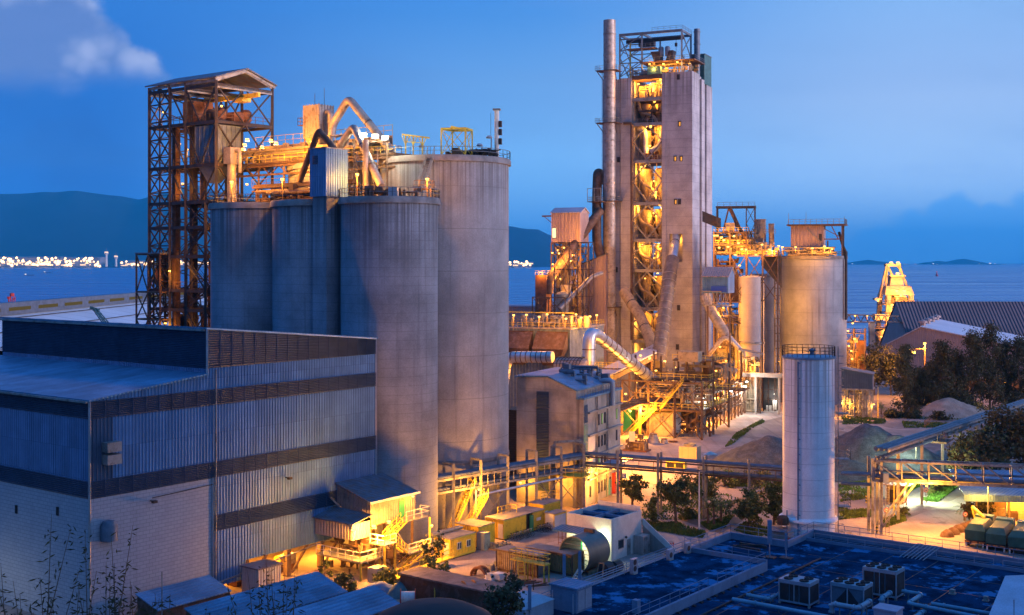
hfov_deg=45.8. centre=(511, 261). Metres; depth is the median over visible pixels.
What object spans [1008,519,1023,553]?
tarped truck
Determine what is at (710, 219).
conveyor headframe
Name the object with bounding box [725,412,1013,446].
grass
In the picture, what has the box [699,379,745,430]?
pipe rack
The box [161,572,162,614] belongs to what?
flagpole
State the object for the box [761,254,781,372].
ladder tower
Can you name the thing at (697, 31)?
vent pipe
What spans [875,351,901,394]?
broadleaf tree
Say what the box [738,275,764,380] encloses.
steel silo
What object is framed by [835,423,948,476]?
gravel heap
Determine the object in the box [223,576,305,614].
bamboo clump
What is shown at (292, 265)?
concrete silo
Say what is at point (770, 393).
open workshop
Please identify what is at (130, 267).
terrain
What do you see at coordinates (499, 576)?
scrap pile
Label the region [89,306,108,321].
crawler crane
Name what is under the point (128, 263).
terminal building
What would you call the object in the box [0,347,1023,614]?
ground
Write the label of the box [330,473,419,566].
annex cabin
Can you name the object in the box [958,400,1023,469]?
broadleaf tree
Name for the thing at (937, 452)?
sand heap
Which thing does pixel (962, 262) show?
hills
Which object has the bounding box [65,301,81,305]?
window
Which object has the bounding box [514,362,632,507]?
mill house
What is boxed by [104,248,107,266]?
control tower
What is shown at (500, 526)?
door
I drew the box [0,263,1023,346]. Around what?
sea
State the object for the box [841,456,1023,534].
truss bridge
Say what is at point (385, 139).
floodlight bank
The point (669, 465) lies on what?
generator set
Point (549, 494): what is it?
roof railing
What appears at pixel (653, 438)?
steel cone
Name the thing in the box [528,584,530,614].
panel antenna
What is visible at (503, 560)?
shipping container
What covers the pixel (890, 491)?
door
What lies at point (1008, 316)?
storage hall
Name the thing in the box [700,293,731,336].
duct
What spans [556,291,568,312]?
tank
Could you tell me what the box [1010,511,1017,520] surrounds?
stacked crate
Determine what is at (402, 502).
door
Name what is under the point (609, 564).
cable coil
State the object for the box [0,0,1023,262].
sky
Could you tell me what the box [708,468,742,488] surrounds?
bush
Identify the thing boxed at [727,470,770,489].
bush
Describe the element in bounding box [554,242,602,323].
lattice structure
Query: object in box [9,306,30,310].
window
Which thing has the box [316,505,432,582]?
stair platform
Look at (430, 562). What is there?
young tree
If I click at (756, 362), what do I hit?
pump shelter
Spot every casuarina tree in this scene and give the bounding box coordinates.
[889,343,923,411]
[911,365,934,407]
[922,360,942,403]
[925,339,965,402]
[932,346,982,405]
[944,327,1000,409]
[953,320,1023,408]
[987,334,1021,405]
[998,330,1023,406]
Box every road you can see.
[360,526,705,595]
[612,402,782,495]
[851,495,1023,558]
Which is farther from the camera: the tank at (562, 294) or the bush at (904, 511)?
the tank at (562, 294)
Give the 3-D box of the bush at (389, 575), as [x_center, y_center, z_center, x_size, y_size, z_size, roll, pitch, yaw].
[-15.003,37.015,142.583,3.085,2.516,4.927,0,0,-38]
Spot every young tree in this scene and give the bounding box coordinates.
[417,531,450,571]
[479,570,526,614]
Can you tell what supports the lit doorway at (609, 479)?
in the mill house at (567, 401)
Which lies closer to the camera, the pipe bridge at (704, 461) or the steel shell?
the steel shell
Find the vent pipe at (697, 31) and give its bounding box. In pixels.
[694,28,700,73]
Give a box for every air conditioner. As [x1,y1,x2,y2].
[630,557,637,574]
[666,548,673,560]
[684,542,690,553]
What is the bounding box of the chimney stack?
[595,19,621,386]
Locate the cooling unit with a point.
(689, 450)
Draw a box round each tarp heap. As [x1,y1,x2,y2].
[364,581,392,592]
[388,582,406,598]
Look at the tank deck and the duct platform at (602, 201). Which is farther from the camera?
the duct platform at (602, 201)
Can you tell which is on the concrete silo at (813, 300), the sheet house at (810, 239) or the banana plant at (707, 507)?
the sheet house at (810, 239)
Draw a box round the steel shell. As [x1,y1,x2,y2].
[556,528,609,575]
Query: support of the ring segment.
on the road at (463, 567)
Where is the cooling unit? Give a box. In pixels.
[679,443,700,459]
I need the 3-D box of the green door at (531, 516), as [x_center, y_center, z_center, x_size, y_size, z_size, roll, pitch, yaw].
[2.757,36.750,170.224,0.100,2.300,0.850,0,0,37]
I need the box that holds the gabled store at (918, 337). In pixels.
[881,314,1023,379]
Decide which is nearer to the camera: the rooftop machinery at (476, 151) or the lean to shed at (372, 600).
the lean to shed at (372, 600)
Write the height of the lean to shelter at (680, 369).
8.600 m
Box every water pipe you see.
[732,597,926,614]
[746,592,777,602]
[828,599,872,614]
[878,590,892,603]
[902,589,974,614]
[931,602,989,614]
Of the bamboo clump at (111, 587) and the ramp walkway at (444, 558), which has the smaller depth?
the bamboo clump at (111, 587)
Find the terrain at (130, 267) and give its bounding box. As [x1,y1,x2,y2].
[0,266,543,267]
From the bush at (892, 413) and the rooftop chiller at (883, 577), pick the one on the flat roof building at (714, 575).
the rooftop chiller at (883, 577)
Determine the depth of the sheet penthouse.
346.07 m
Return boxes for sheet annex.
[581,253,607,365]
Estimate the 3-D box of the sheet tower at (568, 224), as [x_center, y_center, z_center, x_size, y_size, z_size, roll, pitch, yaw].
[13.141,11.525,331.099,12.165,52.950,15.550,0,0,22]
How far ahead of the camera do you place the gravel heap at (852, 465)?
211.75 m
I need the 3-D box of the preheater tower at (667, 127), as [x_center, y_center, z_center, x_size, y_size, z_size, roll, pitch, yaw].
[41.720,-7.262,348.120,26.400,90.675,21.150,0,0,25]
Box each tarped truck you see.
[965,506,994,547]
[985,516,1014,551]
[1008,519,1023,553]
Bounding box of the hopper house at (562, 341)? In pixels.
[509,323,604,407]
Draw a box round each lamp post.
[475,489,479,518]
[486,135,491,155]
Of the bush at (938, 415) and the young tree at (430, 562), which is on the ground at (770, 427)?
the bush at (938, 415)
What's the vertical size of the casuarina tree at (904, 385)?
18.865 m
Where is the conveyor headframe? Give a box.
[702,202,755,249]
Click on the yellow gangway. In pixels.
(517, 559)
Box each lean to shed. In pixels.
[135,575,231,614]
[184,571,347,614]
[276,585,399,614]
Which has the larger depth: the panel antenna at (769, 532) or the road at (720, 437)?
the road at (720, 437)
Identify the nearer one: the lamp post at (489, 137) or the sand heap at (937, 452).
the lamp post at (489, 137)
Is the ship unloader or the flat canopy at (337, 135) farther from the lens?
the ship unloader
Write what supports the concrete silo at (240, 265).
on the ground at (770, 427)
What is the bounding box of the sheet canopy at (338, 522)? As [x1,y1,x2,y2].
[312,506,372,540]
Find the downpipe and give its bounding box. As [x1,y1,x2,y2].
[838,232,846,319]
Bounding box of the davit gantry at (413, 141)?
[402,134,429,154]
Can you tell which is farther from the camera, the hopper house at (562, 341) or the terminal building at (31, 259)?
the terminal building at (31, 259)
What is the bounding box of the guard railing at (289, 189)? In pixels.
[251,173,361,201]
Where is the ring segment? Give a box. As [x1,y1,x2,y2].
[470,565,489,577]
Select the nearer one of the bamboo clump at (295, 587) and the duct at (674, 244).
the bamboo clump at (295, 587)
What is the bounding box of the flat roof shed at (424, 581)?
[398,566,511,609]
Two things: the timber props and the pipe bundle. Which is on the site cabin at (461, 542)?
the pipe bundle
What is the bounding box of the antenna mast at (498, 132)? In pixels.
[493,108,501,156]
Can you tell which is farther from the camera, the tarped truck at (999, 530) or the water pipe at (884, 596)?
the tarped truck at (999, 530)
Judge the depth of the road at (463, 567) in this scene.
151.09 m
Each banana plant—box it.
[697,498,717,522]
[705,497,725,523]
[716,494,727,520]
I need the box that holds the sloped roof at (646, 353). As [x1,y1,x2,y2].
[602,344,656,399]
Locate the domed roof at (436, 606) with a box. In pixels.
[378,598,490,614]
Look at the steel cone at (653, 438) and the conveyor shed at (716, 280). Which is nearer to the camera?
the steel cone at (653, 438)
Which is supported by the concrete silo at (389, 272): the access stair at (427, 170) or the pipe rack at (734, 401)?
the access stair at (427, 170)
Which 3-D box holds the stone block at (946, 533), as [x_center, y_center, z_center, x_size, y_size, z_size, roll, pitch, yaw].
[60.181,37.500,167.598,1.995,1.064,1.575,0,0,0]
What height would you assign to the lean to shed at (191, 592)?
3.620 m
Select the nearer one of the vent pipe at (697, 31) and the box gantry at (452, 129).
the box gantry at (452, 129)
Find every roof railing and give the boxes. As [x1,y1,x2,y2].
[497,504,516,514]
[541,490,558,498]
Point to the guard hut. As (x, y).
(890, 491)
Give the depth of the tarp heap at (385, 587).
139.44 m
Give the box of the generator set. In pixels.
[666,461,686,468]
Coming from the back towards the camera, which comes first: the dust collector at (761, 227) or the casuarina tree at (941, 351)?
the dust collector at (761, 227)
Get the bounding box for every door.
[266,574,272,584]
[399,500,404,517]
[444,543,448,555]
[498,524,502,538]
[530,515,533,531]
[612,471,619,493]
[627,538,630,554]
[644,536,649,552]
[889,489,895,501]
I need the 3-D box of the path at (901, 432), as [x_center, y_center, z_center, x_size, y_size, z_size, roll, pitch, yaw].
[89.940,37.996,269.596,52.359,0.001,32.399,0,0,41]
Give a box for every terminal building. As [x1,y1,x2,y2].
[0,257,61,266]
[59,257,104,266]
[120,260,208,266]
[509,262,532,266]
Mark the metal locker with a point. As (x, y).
(483, 540)
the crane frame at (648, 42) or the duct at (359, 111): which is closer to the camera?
the duct at (359, 111)
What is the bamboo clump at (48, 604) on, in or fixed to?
on the hillside
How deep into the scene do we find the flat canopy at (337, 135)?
183.33 m
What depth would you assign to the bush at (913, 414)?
293.31 m
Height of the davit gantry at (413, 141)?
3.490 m
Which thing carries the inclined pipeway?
on the ground at (770, 427)
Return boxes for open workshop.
[762,377,780,411]
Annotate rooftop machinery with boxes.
[360,186,421,195]
[445,148,500,156]
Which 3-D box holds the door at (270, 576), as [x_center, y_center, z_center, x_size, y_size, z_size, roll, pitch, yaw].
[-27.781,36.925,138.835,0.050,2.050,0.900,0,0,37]
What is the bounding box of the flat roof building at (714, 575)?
[541,522,1023,614]
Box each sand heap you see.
[908,397,986,418]
[933,448,952,459]
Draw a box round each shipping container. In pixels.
[496,545,549,577]
[525,543,558,551]
[548,547,583,576]
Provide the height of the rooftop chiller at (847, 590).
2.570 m
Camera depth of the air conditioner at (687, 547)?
137.98 m
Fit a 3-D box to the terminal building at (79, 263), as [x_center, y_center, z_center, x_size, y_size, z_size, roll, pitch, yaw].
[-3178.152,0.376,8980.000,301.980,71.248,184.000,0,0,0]
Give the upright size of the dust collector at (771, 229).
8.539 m
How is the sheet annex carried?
on the ground at (770, 427)
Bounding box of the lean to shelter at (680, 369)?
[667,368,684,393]
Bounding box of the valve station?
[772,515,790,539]
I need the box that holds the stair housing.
[989,575,1023,614]
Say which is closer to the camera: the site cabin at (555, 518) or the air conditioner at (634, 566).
the air conditioner at (634, 566)
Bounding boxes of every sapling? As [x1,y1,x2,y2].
[318,558,333,577]
[647,492,658,523]
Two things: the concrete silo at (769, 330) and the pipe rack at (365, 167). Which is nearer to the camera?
the pipe rack at (365, 167)
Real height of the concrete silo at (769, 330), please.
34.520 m
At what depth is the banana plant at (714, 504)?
174.06 m
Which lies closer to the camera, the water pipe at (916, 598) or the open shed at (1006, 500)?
the water pipe at (916, 598)
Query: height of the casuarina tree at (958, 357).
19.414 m
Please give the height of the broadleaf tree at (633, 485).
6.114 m
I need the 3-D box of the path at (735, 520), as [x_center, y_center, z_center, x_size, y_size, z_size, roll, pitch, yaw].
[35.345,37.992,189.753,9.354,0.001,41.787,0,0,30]
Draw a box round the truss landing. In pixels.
[532,297,571,316]
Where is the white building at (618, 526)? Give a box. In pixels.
[552,500,674,560]
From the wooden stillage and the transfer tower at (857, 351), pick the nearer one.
the wooden stillage
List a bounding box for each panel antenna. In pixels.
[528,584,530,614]
[563,554,565,577]
[577,551,582,579]
[762,520,776,558]
[778,533,793,559]
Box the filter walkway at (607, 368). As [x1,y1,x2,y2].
[598,362,620,378]
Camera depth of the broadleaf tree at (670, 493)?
174.65 m
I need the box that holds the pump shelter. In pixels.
[738,348,763,412]
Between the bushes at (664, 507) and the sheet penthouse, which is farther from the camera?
the sheet penthouse
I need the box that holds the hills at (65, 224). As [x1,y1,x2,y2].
[0,185,658,266]
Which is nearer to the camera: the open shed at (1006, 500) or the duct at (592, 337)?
the open shed at (1006, 500)
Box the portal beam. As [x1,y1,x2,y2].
[742,372,782,413]
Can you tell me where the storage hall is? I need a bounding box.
[879,300,1023,351]
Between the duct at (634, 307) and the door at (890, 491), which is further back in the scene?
the duct at (634, 307)
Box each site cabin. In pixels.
[434,529,475,558]
[455,518,494,547]
[485,511,525,539]
[517,506,544,531]
[528,497,559,511]
[544,509,566,528]
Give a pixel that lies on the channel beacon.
(12, 294)
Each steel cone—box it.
[648,433,659,443]
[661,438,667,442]
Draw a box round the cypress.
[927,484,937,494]
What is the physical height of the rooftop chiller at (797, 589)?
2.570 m
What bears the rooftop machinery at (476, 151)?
on the concrete silo at (473, 314)
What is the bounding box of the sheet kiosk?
[239,559,282,591]
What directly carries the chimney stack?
on the ground at (770, 427)
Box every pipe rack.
[348,139,377,195]
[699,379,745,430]
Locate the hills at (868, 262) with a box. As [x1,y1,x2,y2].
[847,260,901,264]
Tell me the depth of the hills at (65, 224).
10523.10 m
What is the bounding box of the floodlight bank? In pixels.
[352,133,389,195]
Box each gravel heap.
[698,435,782,475]
[781,460,903,481]
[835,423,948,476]
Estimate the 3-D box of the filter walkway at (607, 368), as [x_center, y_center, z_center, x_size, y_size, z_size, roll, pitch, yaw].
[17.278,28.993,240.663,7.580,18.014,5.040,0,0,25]
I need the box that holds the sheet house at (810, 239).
[778,213,847,255]
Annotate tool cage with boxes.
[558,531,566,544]
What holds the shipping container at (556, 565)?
on the road at (463, 567)
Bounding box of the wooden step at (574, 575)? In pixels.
[572,569,582,578]
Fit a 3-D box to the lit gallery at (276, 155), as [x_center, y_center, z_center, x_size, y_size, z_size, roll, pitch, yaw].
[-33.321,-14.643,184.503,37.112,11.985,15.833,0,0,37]
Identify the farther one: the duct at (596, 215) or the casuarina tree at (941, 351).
the duct at (596, 215)
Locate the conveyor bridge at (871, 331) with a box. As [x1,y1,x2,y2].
[847,314,899,357]
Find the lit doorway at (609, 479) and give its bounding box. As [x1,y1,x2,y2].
[608,479,609,494]
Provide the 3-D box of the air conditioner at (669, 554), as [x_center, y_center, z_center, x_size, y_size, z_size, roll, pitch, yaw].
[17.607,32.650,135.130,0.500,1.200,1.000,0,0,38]
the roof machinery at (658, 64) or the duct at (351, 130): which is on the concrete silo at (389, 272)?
the duct at (351, 130)
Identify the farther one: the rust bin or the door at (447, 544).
the rust bin
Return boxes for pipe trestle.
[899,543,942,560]
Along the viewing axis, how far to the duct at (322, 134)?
169.91 m
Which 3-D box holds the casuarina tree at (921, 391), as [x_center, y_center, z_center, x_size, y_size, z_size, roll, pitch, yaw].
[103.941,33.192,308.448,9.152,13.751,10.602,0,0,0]
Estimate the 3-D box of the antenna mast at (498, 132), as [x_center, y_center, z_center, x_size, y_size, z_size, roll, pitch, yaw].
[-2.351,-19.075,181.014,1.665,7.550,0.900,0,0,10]
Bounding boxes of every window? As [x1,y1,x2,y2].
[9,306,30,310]
[38,303,57,307]
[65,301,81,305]
[88,299,103,303]
[110,298,123,301]
[466,539,470,546]
[552,228,555,237]
[618,538,623,549]
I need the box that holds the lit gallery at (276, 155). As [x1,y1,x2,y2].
[237,125,411,199]
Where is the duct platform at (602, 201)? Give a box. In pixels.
[587,188,605,202]
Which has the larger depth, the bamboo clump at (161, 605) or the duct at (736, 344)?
the duct at (736, 344)
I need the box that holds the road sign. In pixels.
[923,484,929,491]
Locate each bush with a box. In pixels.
[333,572,358,591]
[372,565,399,584]
[678,506,697,518]
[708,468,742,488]
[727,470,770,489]
[881,408,902,417]
[900,408,923,418]
[900,506,911,515]
[929,410,953,419]
[960,501,998,519]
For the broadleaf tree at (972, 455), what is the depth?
195.40 m
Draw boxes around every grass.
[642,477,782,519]
[642,514,766,537]
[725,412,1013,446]
[839,480,906,526]
[907,484,957,501]
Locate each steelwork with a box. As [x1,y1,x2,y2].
[621,351,750,439]
[713,223,779,407]
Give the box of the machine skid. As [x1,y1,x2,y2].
[622,431,650,451]
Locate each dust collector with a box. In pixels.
[756,219,766,255]
[765,223,775,255]
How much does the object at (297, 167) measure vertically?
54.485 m
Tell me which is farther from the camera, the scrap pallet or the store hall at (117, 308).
the store hall at (117, 308)
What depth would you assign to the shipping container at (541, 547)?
150.20 m
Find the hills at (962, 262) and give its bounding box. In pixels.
[919,259,987,264]
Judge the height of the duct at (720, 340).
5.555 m
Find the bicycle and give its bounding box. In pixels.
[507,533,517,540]
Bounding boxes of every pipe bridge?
[438,439,590,529]
[576,449,782,519]
[620,395,705,433]
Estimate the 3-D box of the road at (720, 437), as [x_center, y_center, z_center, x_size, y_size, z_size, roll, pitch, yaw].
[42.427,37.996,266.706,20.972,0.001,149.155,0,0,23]
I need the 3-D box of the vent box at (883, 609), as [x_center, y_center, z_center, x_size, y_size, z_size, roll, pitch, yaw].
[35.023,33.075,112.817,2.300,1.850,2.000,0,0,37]
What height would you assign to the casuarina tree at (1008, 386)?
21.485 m
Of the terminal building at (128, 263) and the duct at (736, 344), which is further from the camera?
the terminal building at (128, 263)
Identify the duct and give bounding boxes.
[296,129,336,182]
[328,97,394,152]
[336,124,384,187]
[509,351,554,379]
[547,207,603,293]
[582,328,659,385]
[592,168,604,256]
[619,287,654,346]
[652,255,678,367]
[669,234,680,255]
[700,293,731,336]
[706,336,733,354]
[727,335,745,377]
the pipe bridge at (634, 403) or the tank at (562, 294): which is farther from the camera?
the tank at (562, 294)
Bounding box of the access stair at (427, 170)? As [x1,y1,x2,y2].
[414,146,434,196]
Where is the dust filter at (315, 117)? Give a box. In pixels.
[297,103,333,153]
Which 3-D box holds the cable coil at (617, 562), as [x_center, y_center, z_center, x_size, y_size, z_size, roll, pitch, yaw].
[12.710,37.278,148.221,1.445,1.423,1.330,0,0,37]
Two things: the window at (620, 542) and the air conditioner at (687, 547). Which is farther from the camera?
the window at (620, 542)
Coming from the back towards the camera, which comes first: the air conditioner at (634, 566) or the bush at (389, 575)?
the bush at (389, 575)
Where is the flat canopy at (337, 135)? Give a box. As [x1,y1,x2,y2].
[333,133,343,144]
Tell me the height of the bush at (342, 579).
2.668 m
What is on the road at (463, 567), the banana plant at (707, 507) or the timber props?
the timber props
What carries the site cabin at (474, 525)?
on the ground at (770, 427)
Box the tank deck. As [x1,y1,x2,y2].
[509,311,603,328]
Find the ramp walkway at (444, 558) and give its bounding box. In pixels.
[383,548,453,582]
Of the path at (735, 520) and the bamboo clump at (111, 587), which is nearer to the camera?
the bamboo clump at (111, 587)
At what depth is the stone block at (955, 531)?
168.62 m
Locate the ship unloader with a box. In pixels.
[872,262,913,347]
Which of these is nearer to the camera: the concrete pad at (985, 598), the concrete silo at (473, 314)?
the concrete pad at (985, 598)
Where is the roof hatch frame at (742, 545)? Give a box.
[733,542,766,550]
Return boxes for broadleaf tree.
[615,471,649,504]
[653,471,708,523]
[691,473,720,508]
[723,486,768,527]
[756,479,782,524]
[858,340,892,394]
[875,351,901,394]
[944,424,1015,471]
[945,447,999,488]
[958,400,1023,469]
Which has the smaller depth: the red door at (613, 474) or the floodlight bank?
the floodlight bank
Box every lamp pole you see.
[698,471,703,529]
[893,483,894,514]
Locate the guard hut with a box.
[883,482,912,504]
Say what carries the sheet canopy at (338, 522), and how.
attached to the mill building at (279, 429)
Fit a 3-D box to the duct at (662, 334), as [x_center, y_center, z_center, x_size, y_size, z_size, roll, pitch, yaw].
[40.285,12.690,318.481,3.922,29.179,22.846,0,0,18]
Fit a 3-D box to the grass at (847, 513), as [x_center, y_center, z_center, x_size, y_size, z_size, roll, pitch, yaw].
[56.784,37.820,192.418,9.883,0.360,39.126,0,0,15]
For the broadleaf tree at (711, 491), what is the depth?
185.50 m
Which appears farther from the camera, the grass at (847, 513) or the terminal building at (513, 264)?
the terminal building at (513, 264)
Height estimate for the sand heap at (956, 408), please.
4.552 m
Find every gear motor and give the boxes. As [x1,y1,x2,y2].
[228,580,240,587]
[274,552,297,572]
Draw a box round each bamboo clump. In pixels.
[0,514,83,614]
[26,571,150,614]
[70,527,138,614]
[96,581,163,614]
[150,596,209,614]
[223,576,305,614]
[258,549,304,614]
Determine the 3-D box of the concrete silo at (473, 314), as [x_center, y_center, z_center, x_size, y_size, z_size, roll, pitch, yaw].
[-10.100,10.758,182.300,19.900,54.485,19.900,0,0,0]
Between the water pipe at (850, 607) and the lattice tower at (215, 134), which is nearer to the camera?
the water pipe at (850, 607)
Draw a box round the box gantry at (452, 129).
[440,126,472,154]
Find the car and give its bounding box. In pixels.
[704,451,715,454]
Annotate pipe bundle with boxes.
[425,525,462,536]
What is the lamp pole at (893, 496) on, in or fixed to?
on the ground at (770, 427)
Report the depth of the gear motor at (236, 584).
141.63 m
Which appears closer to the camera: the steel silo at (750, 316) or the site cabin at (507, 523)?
the site cabin at (507, 523)
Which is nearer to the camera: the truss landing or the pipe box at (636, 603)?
the pipe box at (636, 603)
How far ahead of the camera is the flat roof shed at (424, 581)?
134.65 m
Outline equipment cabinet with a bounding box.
[549,577,593,613]
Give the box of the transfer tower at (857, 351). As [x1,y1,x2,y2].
[847,323,865,393]
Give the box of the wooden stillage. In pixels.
[506,577,548,589]
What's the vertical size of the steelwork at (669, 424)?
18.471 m
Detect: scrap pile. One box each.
[484,571,504,581]
[486,561,497,570]
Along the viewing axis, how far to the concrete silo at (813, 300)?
322.40 m
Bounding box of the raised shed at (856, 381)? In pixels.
[840,366,874,417]
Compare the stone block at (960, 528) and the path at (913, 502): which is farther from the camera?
the path at (913, 502)
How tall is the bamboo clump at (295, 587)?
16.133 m
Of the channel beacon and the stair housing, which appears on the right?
the stair housing
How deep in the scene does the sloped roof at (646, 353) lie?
291.30 m
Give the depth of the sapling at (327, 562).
144.16 m
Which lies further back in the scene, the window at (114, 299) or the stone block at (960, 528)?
the window at (114, 299)
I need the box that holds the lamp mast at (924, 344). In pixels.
[911,343,926,375]
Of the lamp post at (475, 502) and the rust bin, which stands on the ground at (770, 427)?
the lamp post at (475, 502)
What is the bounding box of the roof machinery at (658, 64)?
[627,46,704,77]
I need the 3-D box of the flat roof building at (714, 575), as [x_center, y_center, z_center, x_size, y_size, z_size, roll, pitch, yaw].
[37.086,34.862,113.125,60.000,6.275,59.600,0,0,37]
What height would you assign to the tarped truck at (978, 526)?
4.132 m
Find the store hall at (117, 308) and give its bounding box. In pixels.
[0,287,207,416]
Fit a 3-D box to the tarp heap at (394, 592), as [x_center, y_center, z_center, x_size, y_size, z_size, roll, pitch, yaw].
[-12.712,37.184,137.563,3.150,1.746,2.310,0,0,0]
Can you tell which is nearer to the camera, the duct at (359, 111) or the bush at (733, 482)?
the duct at (359, 111)
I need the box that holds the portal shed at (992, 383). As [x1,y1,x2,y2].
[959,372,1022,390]
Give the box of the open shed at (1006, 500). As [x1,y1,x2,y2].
[949,469,1023,519]
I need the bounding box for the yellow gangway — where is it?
[510,547,550,582]
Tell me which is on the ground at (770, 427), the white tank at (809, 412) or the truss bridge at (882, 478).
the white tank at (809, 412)
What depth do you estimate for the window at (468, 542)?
157.21 m
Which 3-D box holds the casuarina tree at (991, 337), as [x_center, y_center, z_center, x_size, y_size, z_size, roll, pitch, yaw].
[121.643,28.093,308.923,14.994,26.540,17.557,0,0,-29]
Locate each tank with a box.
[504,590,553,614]
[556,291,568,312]
[779,344,850,537]
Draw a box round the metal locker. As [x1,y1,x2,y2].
[477,531,489,550]
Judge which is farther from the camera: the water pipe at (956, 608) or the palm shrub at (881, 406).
the palm shrub at (881, 406)
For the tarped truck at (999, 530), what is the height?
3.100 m
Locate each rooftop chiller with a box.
[778,574,818,608]
[830,576,872,611]
[863,562,904,600]
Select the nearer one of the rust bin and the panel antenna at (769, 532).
the panel antenna at (769, 532)
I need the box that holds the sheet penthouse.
[692,54,711,86]
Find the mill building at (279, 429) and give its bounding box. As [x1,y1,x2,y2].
[0,317,377,614]
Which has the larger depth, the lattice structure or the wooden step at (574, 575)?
the lattice structure
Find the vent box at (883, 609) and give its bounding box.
[872,603,903,614]
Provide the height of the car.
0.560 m
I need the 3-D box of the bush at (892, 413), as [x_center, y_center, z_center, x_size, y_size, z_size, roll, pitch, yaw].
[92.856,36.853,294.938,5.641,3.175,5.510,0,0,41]
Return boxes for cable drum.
[400,588,415,602]
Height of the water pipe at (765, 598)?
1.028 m
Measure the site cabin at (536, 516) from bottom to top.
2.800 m
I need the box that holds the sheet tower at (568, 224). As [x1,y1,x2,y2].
[542,207,589,322]
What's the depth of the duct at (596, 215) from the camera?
327.51 m
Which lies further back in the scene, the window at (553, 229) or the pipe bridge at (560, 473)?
the window at (553, 229)
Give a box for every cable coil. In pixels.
[597,561,614,577]
[612,560,623,572]
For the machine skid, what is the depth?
242.70 m
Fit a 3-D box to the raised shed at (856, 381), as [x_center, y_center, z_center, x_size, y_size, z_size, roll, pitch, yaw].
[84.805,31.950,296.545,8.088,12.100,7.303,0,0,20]
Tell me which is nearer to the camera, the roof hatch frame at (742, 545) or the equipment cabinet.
the equipment cabinet
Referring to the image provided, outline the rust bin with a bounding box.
[535,271,550,313]
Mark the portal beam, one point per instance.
(756, 375)
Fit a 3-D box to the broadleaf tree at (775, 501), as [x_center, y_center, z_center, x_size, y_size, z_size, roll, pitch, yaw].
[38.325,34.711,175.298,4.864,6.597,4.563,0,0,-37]
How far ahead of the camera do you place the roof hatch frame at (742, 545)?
143.85 m
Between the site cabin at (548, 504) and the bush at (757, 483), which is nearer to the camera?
the site cabin at (548, 504)
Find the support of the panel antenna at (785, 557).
on the flat roof building at (714, 575)
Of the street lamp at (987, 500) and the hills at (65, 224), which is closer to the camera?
the street lamp at (987, 500)
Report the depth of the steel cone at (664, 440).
253.66 m
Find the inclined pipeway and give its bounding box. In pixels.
[873,399,1023,519]
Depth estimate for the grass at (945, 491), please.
197.72 m
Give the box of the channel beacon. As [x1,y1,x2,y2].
[8,293,15,301]
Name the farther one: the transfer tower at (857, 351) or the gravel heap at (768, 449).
the transfer tower at (857, 351)
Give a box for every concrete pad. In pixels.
[948,589,956,594]
[982,595,989,601]
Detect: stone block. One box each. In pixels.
[940,529,954,537]
[948,527,959,534]
[953,524,964,532]
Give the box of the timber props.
[596,562,604,577]
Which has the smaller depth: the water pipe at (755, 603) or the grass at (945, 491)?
the water pipe at (755, 603)
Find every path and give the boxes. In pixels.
[682,490,778,533]
[836,416,1010,441]
[896,487,939,512]
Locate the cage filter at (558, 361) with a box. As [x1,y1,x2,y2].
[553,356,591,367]
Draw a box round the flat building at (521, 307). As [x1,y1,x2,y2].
[509,304,555,323]
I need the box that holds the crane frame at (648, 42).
[619,25,691,81]
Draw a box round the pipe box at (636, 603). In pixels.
[632,598,640,613]
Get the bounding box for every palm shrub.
[876,401,888,413]
[953,502,972,520]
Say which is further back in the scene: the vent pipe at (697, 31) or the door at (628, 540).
the vent pipe at (697, 31)
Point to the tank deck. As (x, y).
(544, 319)
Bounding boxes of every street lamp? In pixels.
[879,482,879,519]
[987,487,988,513]
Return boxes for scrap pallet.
[488,542,499,550]
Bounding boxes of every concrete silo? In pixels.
[208,194,290,512]
[270,190,361,334]
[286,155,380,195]
[338,187,439,548]
[378,146,510,527]
[751,274,776,372]
[779,251,847,404]
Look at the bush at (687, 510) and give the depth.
178.94 m
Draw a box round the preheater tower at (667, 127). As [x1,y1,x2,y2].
[616,71,711,396]
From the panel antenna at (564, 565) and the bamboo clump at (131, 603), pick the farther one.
the panel antenna at (564, 565)
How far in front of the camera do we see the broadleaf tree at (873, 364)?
343.46 m
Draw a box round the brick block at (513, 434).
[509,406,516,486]
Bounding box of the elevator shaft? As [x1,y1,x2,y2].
[308,147,349,540]
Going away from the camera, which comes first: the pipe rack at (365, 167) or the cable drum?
the cable drum
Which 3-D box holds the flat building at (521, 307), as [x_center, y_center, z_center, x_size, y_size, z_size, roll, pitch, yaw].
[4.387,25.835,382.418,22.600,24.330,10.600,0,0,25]
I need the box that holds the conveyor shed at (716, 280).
[701,267,735,398]

